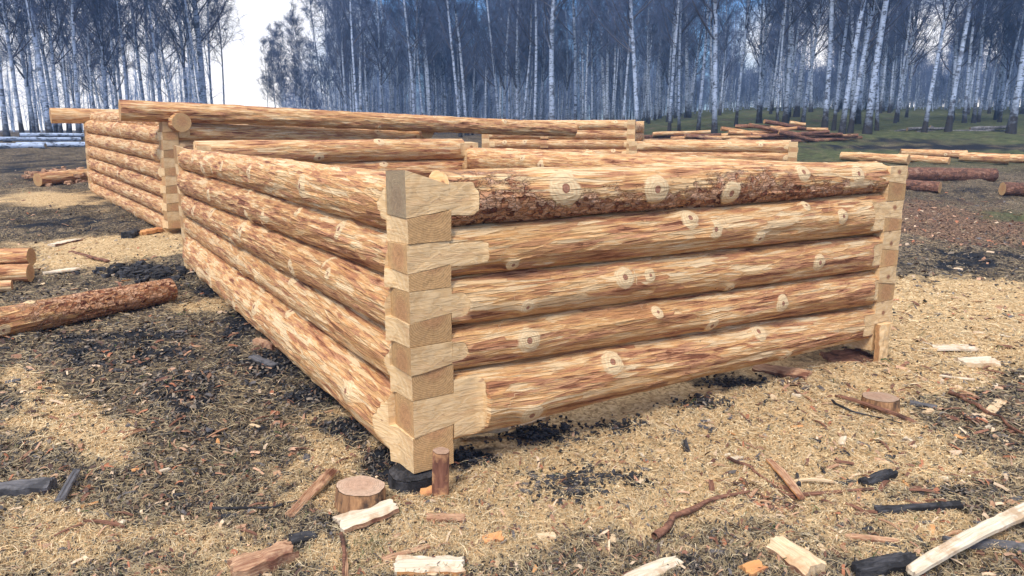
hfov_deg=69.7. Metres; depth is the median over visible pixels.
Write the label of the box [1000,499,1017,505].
wood chip
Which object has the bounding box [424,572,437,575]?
wood chip
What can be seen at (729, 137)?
pole
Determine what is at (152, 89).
birch tree
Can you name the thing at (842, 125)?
birch tree
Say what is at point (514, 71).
birch tree
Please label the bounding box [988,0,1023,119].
birch tree
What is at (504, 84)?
birch tree
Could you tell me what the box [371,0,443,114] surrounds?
birch tree
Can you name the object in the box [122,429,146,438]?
bark strip
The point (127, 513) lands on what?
bark strip
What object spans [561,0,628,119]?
birch tree
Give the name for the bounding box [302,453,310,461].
charred bit
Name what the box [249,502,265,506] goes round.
bark strip
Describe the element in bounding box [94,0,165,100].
birch tree
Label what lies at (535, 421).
wood chip
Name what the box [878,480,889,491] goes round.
bark strip
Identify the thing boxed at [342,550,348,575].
bark strip
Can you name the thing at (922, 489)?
bark strip
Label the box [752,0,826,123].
birch tree
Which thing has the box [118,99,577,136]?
log
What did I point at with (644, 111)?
birch tree
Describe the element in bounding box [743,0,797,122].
birch tree
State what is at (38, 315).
felled log
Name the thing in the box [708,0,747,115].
birch tree
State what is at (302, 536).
charred block
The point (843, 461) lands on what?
bark strip
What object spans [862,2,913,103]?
birch tree
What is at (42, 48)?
birch tree
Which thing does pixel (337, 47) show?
birch tree
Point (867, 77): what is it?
birch tree
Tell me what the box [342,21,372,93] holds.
birch tree
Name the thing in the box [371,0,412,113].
birch tree
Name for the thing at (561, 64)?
birch tree
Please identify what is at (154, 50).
birch tree
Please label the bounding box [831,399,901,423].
branch
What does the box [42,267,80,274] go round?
wood chip
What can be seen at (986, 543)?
charred board
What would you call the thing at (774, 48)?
birch tree
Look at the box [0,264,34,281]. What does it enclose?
felled log
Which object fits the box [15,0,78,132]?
birch tree
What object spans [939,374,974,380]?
wood chip
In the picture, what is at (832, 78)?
birch tree
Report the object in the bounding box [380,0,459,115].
birch tree
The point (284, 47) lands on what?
birch tree
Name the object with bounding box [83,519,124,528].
bark strip
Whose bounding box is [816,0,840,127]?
birch tree
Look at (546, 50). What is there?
birch tree
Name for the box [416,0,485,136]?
birch tree
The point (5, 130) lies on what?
birch tree
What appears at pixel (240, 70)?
sky
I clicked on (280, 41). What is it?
birch tree
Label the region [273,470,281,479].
wood chip
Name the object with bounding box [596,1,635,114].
birch tree
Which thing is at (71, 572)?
wood chip
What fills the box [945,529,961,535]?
bark strip
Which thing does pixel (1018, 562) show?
bark strip
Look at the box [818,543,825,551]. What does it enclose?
wood chip
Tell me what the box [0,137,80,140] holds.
felled log
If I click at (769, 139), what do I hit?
pole
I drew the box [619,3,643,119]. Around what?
birch tree
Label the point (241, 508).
branch
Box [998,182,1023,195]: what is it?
felled log
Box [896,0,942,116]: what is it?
birch tree
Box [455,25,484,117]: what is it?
birch tree
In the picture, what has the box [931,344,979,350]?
wood chip
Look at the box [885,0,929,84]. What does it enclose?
birch tree
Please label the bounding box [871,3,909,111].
birch tree
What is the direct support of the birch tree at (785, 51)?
on the ground at (888, 137)
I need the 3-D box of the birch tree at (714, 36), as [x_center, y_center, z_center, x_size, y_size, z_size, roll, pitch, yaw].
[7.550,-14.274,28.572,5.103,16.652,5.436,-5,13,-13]
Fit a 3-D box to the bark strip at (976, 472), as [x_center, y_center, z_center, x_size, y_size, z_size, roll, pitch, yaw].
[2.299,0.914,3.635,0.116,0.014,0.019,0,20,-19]
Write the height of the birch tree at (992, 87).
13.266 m
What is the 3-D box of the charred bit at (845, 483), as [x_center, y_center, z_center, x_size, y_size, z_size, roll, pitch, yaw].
[1.561,0.930,3.493,0.022,0.027,0.065,1,0,-39]
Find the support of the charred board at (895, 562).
on the ground at (888, 137)
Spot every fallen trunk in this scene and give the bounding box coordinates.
[906,127,944,130]
[952,129,993,130]
[969,125,1006,129]
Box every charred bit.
[5,378,20,382]
[25,431,35,437]
[172,493,186,496]
[221,513,239,518]
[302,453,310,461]
[518,488,529,493]
[527,471,539,477]
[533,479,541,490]
[600,489,608,494]
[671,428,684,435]
[697,423,709,429]
[794,472,800,486]
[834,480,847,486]
[846,479,860,484]
[862,526,871,531]
[885,454,895,457]
[885,541,897,547]
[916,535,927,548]
[1011,496,1021,500]
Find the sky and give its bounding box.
[0,0,1023,129]
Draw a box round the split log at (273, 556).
[227,540,298,575]
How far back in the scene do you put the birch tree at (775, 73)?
59.64 m
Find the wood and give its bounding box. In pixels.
[0,0,1023,131]
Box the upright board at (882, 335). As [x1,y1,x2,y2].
[873,322,891,363]
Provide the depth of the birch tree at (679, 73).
34.61 m
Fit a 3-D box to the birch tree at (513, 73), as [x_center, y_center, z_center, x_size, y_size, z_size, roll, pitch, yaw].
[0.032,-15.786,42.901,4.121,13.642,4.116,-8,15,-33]
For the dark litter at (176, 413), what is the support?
on the ground at (888, 137)
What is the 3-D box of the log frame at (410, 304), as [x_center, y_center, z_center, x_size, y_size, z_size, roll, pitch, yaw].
[-0.527,-0.607,6.899,4.052,1.487,6.443,-8,14,-32]
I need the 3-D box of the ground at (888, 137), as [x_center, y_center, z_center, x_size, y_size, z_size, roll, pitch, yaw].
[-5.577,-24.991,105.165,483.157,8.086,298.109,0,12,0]
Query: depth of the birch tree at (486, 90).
68.86 m
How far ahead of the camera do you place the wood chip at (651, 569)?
2.84 m
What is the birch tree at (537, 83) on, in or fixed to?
on the ground at (888, 137)
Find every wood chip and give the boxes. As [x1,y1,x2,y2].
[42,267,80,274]
[47,239,82,245]
[64,569,76,575]
[159,467,170,471]
[232,524,246,529]
[252,337,278,349]
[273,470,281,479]
[332,499,398,533]
[393,555,465,575]
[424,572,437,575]
[426,513,465,522]
[474,427,507,434]
[482,530,503,543]
[501,416,549,432]
[535,532,557,540]
[622,556,683,575]
[681,439,689,451]
[732,455,743,459]
[738,559,767,575]
[766,535,824,575]
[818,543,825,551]
[838,436,846,444]
[922,408,933,413]
[929,524,934,533]
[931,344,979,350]
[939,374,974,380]
[953,356,1000,367]
[980,399,1006,418]
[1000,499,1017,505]
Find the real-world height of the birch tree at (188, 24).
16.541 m
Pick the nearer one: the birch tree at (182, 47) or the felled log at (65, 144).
the felled log at (65, 144)
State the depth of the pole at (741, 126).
29.03 m
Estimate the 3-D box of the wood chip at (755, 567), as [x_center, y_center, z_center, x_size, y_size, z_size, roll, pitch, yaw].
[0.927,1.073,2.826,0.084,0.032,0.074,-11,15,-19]
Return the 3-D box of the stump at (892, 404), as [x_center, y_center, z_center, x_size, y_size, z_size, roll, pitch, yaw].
[2.255,0.721,4.510,0.232,0.114,0.253,0,8,0]
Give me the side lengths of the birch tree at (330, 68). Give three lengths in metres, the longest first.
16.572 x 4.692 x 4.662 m
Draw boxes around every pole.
[644,133,721,138]
[644,139,698,139]
[652,130,710,136]
[670,135,760,139]
[684,134,721,139]
[720,127,748,130]
[721,126,796,135]
[722,138,749,139]
[728,130,797,138]
[735,124,769,128]
[748,123,792,132]
[753,138,785,139]
[756,130,829,138]
[763,119,806,129]
[770,126,827,130]
[778,130,818,141]
[786,134,858,139]
[789,121,805,125]
[793,136,861,141]
[800,131,842,135]
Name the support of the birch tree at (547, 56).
on the ground at (888, 137)
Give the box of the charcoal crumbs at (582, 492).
[529,459,638,507]
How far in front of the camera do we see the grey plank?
3.39 m
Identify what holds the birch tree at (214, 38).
on the ground at (888, 137)
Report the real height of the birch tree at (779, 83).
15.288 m
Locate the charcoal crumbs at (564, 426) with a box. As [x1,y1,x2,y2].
[484,415,630,452]
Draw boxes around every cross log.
[90,112,190,131]
[294,126,433,138]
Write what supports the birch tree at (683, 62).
on the ground at (888, 137)
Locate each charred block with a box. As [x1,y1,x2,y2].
[121,229,139,238]
[288,531,316,545]
[858,469,897,486]
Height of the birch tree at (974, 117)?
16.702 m
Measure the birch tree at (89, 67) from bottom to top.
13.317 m
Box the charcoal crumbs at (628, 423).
[572,413,649,435]
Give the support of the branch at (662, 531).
on the ground at (888, 137)
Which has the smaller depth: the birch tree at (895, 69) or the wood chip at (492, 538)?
the wood chip at (492, 538)
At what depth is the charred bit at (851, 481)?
3.51 m
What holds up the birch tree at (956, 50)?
on the ground at (888, 137)
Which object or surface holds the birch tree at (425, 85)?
on the ground at (888, 137)
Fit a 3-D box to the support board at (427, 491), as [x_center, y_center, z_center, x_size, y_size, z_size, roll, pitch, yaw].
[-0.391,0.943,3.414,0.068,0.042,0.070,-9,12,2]
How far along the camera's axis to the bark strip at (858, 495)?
3.35 m
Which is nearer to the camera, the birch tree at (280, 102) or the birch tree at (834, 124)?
the birch tree at (834, 124)
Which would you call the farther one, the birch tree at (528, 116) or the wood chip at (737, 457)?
the birch tree at (528, 116)
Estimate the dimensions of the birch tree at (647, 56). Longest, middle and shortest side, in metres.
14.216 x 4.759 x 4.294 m
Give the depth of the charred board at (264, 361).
5.27 m
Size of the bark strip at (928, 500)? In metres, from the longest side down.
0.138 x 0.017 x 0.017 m
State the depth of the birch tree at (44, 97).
29.68 m
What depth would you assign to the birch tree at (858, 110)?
38.77 m
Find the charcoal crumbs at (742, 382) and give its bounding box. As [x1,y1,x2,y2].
[694,372,784,389]
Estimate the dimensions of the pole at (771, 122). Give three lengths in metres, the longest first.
2.742 x 0.188 x 0.170 m
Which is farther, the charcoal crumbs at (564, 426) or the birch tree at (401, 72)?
the birch tree at (401, 72)
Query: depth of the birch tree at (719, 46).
72.76 m
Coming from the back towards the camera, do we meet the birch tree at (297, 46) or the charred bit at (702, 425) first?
the birch tree at (297, 46)
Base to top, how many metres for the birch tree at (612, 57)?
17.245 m
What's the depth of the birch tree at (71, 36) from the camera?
40.73 m
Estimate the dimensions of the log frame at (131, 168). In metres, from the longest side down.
7.098 x 4.443 x 1.675 m
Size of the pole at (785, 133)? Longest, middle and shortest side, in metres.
1.556 x 0.186 x 0.169 m
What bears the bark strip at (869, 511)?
on the ground at (888, 137)
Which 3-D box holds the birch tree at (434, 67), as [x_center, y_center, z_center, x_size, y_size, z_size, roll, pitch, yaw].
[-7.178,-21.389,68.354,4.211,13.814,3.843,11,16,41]
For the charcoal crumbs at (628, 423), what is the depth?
4.17 m
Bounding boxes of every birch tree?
[0,0,18,141]
[0,0,63,132]
[0,0,68,136]
[0,1,50,132]
[0,14,11,76]
[4,0,103,132]
[4,4,82,132]
[5,3,51,132]
[7,0,58,141]
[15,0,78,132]
[39,0,89,132]
[40,2,89,126]
[46,0,112,132]
[47,0,116,108]
[52,0,144,108]
[54,1,130,108]
[55,0,127,108]
[67,0,152,99]
[69,0,97,139]
[70,0,128,108]
[71,0,139,108]
[73,0,147,99]
[79,20,118,101]
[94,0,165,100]
[104,1,150,99]
[114,0,174,100]
[123,0,185,101]
[130,0,194,101]
[133,0,180,101]
[144,0,208,102]
[150,0,220,102]
[156,0,226,102]
[165,0,233,103]
[166,0,215,102]
[181,0,242,103]
[192,0,248,103]
[256,36,279,106]
[261,38,284,107]
[264,22,282,104]
[267,26,294,104]
[268,19,296,107]
[268,33,301,107]
[276,16,316,108]
[280,8,305,108]
[281,0,311,108]
[289,0,354,110]
[294,0,332,108]
[302,63,314,108]
[304,55,323,109]
[312,0,356,106]
[314,0,362,110]
[314,0,368,110]
[319,0,348,110]
[319,0,377,111]
[323,0,394,111]
[323,1,378,111]
[325,0,391,111]
[331,0,414,112]
[338,0,392,111]
[341,0,373,101]
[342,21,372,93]
[356,0,392,107]
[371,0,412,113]
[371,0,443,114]
[375,0,408,113]
[376,0,424,113]
[378,0,413,113]
[379,0,440,114]
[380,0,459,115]
[384,3,417,113]
[388,0,440,113]
[389,0,452,134]
[408,39,440,114]
[409,0,464,132]
[411,0,445,114]
[412,0,456,132]
[414,1,431,114]
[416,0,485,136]
[418,15,451,115]
[419,0,464,115]
[420,0,465,132]
[426,0,499,135]
[431,0,488,116]
[435,2,471,98]
[438,29,456,92]
[443,0,495,134]
[447,1,476,101]
[451,0,479,96]
[451,0,518,118]
[452,0,475,116]
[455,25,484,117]
[461,0,526,118]
[464,11,490,117]
[465,0,504,117]
[475,0,532,118]
[481,0,541,119]
[484,0,507,88]
[484,0,541,119]
[485,1,533,118]
[492,5,538,119]
[494,0,555,119]
[495,4,531,119]
[497,0,537,118]
[502,0,570,119]
[504,0,579,119]
[512,9,539,119]
[521,22,546,109]
[523,0,579,119]
[527,17,542,119]
[530,2,569,119]
[531,0,569,84]
[533,14,556,119]
[539,0,599,119]
[539,9,571,119]
[540,0,589,119]
[554,0,603,119]
[555,8,570,119]
[557,0,603,119]
[557,0,611,119]
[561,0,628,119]
[573,0,624,119]
[574,0,673,120]
[577,0,634,119]
[581,6,610,119]
[584,0,654,119]
[595,0,667,119]
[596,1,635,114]
[597,18,624,119]
[598,12,646,103]
[603,5,630,119]
[604,2,630,94]
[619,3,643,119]
[621,0,667,122]
[631,0,669,119]
[633,0,673,123]
[634,2,671,122]
[635,3,681,119]
[636,0,703,130]
[638,0,698,121]
[642,1,671,118]
[646,2,675,118]
[651,0,704,122]
[653,1,710,117]
[659,14,708,118]
[662,0,697,115]
[667,0,732,117]
[667,0,734,130]
[667,0,742,98]
[671,0,733,133]
[674,0,705,130]
[682,1,712,105]
[698,5,731,112]
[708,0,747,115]
[718,0,762,125]
[728,0,795,122]
[730,0,763,58]
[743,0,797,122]
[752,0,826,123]
[752,1,805,113]
[752,11,803,110]
[756,1,795,110]
[758,0,813,121]
[762,0,802,109]
[763,0,803,106]
[763,0,826,116]
[769,7,806,87]
[771,0,869,122]
[775,0,828,120]
[784,0,841,116]
[794,0,834,111]
[805,1,878,118]
[809,0,855,130]
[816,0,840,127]
[817,8,842,79]
[820,1,861,111]
[822,2,908,96]
[825,20,859,109]
[826,0,881,92]
[826,16,861,108]
[832,6,862,101]
[837,0,931,123]
[838,0,871,133]
[839,0,904,130]
[840,0,932,132]
[848,0,924,112]
[857,44,879,109]
[860,0,927,112]
[862,0,905,133]
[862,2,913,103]
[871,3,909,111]
[873,0,977,121]
[884,1,922,111]
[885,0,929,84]
[892,0,933,122]
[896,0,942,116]
[917,0,1001,132]
[927,0,1001,119]
[927,0,1001,122]
[937,0,1010,122]
[944,0,987,131]
[950,0,1003,112]
[958,0,1023,122]
[958,3,1009,114]
[960,0,1023,121]
[971,3,1023,118]
[973,0,1023,121]
[983,3,1022,113]
[986,0,1023,66]
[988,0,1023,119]
[1005,39,1023,133]
[1019,34,1023,113]
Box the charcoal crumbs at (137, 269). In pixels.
[75,260,186,283]
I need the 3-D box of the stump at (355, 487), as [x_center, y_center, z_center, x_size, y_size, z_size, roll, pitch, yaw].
[-0.681,0.948,3.297,0.241,0.139,0.237,2,9,0]
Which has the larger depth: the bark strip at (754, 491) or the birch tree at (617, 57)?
the birch tree at (617, 57)
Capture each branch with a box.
[212,500,297,510]
[339,532,345,575]
[651,490,750,539]
[727,456,795,498]
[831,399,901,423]
[948,390,1023,434]
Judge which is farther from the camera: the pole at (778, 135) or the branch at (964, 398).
the pole at (778, 135)
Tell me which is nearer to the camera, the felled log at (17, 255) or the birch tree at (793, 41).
the felled log at (17, 255)
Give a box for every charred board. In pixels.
[0,477,57,497]
[248,355,281,367]
[851,552,919,575]
[874,500,963,513]
[941,535,1023,552]
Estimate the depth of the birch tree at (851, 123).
30.04 m
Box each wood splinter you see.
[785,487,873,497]
[794,478,837,483]
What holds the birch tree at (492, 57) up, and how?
on the ground at (888, 137)
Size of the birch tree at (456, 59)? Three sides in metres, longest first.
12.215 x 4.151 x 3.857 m
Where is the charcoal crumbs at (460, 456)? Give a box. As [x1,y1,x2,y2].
[453,444,497,464]
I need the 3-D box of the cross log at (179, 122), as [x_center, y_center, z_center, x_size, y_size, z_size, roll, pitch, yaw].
[-6.657,-2.935,12.806,0.266,0.273,6.905,-9,16,-36]
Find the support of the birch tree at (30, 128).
on the ground at (888, 137)
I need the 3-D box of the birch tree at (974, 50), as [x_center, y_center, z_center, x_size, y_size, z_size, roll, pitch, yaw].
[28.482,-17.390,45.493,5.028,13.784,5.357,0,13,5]
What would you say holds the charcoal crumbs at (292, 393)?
on the ground at (888, 137)
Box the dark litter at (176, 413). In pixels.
[0,161,1023,575]
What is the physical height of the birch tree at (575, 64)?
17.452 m
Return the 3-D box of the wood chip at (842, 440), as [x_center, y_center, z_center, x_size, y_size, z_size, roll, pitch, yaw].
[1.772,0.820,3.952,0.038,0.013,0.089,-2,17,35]
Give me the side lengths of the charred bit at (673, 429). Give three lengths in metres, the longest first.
0.090 x 0.035 x 0.020 m
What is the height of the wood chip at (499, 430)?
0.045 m
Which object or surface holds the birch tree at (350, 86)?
on the ground at (888, 137)
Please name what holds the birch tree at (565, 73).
on the ground at (888, 137)
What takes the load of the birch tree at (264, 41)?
on the ground at (888, 137)
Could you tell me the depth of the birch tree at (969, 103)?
59.05 m
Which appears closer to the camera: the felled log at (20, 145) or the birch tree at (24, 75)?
the felled log at (20, 145)
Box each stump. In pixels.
[334,476,385,513]
[861,392,899,414]
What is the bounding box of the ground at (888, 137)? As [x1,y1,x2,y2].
[0,107,1023,575]
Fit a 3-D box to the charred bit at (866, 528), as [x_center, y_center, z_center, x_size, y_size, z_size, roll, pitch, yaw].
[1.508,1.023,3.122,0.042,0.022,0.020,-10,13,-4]
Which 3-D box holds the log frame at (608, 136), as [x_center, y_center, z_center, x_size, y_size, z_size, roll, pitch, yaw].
[1.597,-4.170,21.350,4.244,1.366,3.487,3,13,14]
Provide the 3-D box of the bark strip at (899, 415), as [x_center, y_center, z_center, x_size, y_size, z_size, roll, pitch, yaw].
[2.175,0.718,4.413,0.034,0.033,0.516,-7,14,-30]
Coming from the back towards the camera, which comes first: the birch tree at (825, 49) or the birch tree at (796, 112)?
the birch tree at (825, 49)
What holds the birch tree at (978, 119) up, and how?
on the ground at (888, 137)
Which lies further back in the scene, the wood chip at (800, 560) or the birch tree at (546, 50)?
the birch tree at (546, 50)
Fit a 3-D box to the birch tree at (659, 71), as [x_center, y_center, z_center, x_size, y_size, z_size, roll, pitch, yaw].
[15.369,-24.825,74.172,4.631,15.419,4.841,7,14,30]
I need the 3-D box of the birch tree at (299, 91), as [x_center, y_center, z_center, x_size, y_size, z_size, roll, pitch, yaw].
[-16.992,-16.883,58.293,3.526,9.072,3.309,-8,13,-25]
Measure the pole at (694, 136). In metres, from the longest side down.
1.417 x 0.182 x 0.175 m
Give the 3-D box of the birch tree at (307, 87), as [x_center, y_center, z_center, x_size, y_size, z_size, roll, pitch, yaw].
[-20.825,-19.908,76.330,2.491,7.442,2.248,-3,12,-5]
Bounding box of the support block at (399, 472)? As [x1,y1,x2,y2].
[388,463,431,494]
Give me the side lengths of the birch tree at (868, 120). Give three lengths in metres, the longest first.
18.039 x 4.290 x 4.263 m
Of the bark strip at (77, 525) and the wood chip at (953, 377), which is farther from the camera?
the wood chip at (953, 377)
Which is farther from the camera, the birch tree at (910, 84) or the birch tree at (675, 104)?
the birch tree at (675, 104)
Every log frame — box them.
[83,120,430,232]
[173,139,907,473]
[482,120,643,153]
[629,139,797,161]
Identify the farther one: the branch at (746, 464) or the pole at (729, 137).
the pole at (729, 137)
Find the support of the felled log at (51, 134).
on the felled log at (40, 138)
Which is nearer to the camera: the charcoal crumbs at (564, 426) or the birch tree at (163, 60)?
the charcoal crumbs at (564, 426)
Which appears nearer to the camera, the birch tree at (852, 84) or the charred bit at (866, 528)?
the charred bit at (866, 528)
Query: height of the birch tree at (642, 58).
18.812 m
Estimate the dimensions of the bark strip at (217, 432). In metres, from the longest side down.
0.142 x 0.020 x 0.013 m
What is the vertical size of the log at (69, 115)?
0.317 m
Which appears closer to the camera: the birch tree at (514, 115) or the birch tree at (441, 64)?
the birch tree at (514, 115)
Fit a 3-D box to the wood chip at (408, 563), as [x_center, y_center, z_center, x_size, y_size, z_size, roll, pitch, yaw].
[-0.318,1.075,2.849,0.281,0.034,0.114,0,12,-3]
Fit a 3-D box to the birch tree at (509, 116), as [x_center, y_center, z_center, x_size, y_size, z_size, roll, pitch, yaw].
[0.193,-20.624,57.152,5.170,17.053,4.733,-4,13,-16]
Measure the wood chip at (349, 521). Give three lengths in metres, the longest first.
0.269 x 0.135 x 0.034 m
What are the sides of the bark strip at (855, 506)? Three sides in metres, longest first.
0.180 x 0.022 x 0.022 m
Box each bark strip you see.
[54,523,84,536]
[68,250,110,261]
[80,492,90,502]
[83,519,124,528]
[112,511,132,515]
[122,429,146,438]
[169,417,182,426]
[203,427,227,439]
[240,529,256,535]
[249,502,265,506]
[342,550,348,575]
[709,479,714,494]
[747,488,758,498]
[766,458,804,499]
[782,485,796,497]
[826,463,840,471]
[827,460,853,464]
[835,394,916,423]
[845,502,877,518]
[845,533,899,543]
[854,510,877,514]
[857,491,860,501]
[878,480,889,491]
[878,518,901,532]
[909,400,937,408]
[909,488,939,493]
[925,499,945,501]
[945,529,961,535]
[958,390,978,396]
[968,471,985,474]
[989,500,994,510]
[1009,558,1023,570]
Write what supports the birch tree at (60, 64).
on the ground at (888, 137)
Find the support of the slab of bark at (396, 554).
on the ground at (888, 137)
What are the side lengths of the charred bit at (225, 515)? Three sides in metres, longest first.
0.082 x 0.021 x 0.017 m
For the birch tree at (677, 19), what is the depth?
32.59 m
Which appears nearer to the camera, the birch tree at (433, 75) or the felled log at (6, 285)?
the felled log at (6, 285)
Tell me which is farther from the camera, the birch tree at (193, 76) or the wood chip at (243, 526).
the birch tree at (193, 76)
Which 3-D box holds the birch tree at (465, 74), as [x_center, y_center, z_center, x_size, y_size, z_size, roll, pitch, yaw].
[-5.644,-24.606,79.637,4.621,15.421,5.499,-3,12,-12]
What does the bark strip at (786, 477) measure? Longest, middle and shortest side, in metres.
0.344 x 0.044 x 0.030 m
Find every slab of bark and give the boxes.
[139,227,163,235]
[285,468,338,516]
[381,543,430,562]
[752,364,811,379]
[819,348,873,363]
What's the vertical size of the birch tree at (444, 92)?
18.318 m
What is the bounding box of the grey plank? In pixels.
[54,468,80,502]
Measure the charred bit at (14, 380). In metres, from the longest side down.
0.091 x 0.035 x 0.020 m
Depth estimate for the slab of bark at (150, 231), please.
10.63 m
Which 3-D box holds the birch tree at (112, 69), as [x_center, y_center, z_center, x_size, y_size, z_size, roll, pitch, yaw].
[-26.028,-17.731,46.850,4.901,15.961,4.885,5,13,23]
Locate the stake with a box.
[432,447,448,497]
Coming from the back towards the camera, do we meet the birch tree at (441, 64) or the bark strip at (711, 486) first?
the birch tree at (441, 64)
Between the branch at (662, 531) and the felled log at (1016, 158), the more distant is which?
the felled log at (1016, 158)
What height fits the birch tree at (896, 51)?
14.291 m
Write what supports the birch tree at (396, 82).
on the ground at (888, 137)
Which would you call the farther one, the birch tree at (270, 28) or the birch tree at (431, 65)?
the birch tree at (431, 65)
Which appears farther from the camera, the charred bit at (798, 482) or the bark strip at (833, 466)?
the bark strip at (833, 466)
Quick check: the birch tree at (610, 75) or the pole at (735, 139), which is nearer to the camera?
the pole at (735, 139)
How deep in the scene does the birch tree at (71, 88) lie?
54.01 m
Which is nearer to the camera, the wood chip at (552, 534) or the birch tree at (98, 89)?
the wood chip at (552, 534)
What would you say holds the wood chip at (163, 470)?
on the ground at (888, 137)
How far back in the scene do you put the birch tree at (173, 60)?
58.72 m
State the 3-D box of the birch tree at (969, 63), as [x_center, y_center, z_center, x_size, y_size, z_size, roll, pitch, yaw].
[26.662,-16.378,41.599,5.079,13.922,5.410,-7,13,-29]
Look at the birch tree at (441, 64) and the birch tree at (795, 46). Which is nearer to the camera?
the birch tree at (795, 46)
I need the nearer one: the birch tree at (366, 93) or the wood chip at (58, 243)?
the wood chip at (58, 243)
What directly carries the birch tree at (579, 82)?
on the ground at (888, 137)
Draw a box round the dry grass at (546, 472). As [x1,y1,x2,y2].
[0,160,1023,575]
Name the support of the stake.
on the ground at (888, 137)
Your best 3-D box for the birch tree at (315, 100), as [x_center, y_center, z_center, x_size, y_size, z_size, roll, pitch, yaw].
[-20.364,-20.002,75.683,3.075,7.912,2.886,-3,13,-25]
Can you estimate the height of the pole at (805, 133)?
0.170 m
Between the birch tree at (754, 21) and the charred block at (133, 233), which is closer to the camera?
the charred block at (133, 233)
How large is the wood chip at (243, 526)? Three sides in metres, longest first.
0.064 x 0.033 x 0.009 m
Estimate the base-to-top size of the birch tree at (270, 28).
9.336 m
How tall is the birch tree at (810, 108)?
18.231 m
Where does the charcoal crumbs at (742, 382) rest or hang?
on the ground at (888, 137)
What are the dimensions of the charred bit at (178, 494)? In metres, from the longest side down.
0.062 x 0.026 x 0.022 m
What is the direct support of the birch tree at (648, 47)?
on the ground at (888, 137)
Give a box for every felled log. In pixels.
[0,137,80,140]
[0,143,46,148]
[0,248,35,264]
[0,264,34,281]
[0,278,177,337]
[0,280,13,291]
[16,142,84,146]
[20,133,83,136]
[33,169,87,185]
[840,152,910,164]
[899,149,967,157]
[904,154,950,164]
[906,167,998,181]
[906,179,941,192]
[959,152,1009,163]
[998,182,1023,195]
[1009,154,1023,162]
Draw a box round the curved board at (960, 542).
[906,502,1023,575]
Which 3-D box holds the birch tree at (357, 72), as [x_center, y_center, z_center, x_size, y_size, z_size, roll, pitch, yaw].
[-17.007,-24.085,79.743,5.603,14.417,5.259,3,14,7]
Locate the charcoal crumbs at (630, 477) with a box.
[559,468,673,489]
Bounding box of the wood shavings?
[0,193,1023,575]
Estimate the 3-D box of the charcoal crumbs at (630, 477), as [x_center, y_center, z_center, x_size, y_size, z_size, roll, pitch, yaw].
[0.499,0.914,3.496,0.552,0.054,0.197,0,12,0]
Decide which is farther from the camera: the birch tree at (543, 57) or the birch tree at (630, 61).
the birch tree at (630, 61)
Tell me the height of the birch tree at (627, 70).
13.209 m
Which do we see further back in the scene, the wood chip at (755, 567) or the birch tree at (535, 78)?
the birch tree at (535, 78)
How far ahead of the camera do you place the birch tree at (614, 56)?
48.82 m
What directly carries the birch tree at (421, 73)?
on the ground at (888, 137)
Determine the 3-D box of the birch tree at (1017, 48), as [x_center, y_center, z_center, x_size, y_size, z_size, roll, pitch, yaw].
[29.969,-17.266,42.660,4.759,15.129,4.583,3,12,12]
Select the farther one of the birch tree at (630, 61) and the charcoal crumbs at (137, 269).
the birch tree at (630, 61)
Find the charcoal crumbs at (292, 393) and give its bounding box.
[256,374,333,417]
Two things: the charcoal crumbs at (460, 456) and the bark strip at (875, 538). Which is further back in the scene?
the charcoal crumbs at (460, 456)
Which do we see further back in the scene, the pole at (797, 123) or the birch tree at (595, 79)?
the birch tree at (595, 79)
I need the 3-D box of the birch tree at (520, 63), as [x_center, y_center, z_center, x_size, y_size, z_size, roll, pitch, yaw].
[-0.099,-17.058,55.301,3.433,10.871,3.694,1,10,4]
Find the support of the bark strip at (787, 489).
on the ground at (888, 137)
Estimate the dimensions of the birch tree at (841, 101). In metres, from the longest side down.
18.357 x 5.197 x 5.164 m
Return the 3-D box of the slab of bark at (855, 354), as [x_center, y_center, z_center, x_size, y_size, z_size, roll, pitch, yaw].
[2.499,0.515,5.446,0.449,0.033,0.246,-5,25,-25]
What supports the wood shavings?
on the ground at (888, 137)
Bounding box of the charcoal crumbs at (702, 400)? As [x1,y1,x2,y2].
[656,393,735,412]
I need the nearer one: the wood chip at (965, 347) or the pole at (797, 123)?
the wood chip at (965, 347)
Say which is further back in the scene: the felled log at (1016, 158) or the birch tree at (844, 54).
the birch tree at (844, 54)
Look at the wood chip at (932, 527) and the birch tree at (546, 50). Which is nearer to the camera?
the wood chip at (932, 527)
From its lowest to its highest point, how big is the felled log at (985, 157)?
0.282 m
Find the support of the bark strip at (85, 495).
on the ground at (888, 137)
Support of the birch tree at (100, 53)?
on the ground at (888, 137)
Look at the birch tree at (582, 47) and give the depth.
68.51 m
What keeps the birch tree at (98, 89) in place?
on the ground at (888, 137)
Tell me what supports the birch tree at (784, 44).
on the ground at (888, 137)
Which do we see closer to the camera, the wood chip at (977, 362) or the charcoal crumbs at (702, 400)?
the charcoal crumbs at (702, 400)
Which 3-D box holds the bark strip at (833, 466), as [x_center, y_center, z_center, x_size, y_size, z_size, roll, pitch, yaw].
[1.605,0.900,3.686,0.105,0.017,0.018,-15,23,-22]
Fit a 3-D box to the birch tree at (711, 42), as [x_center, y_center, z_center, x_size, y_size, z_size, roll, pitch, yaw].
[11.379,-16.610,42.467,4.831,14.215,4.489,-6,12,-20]
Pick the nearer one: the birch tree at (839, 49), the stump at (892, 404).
the stump at (892, 404)
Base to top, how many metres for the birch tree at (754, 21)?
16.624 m

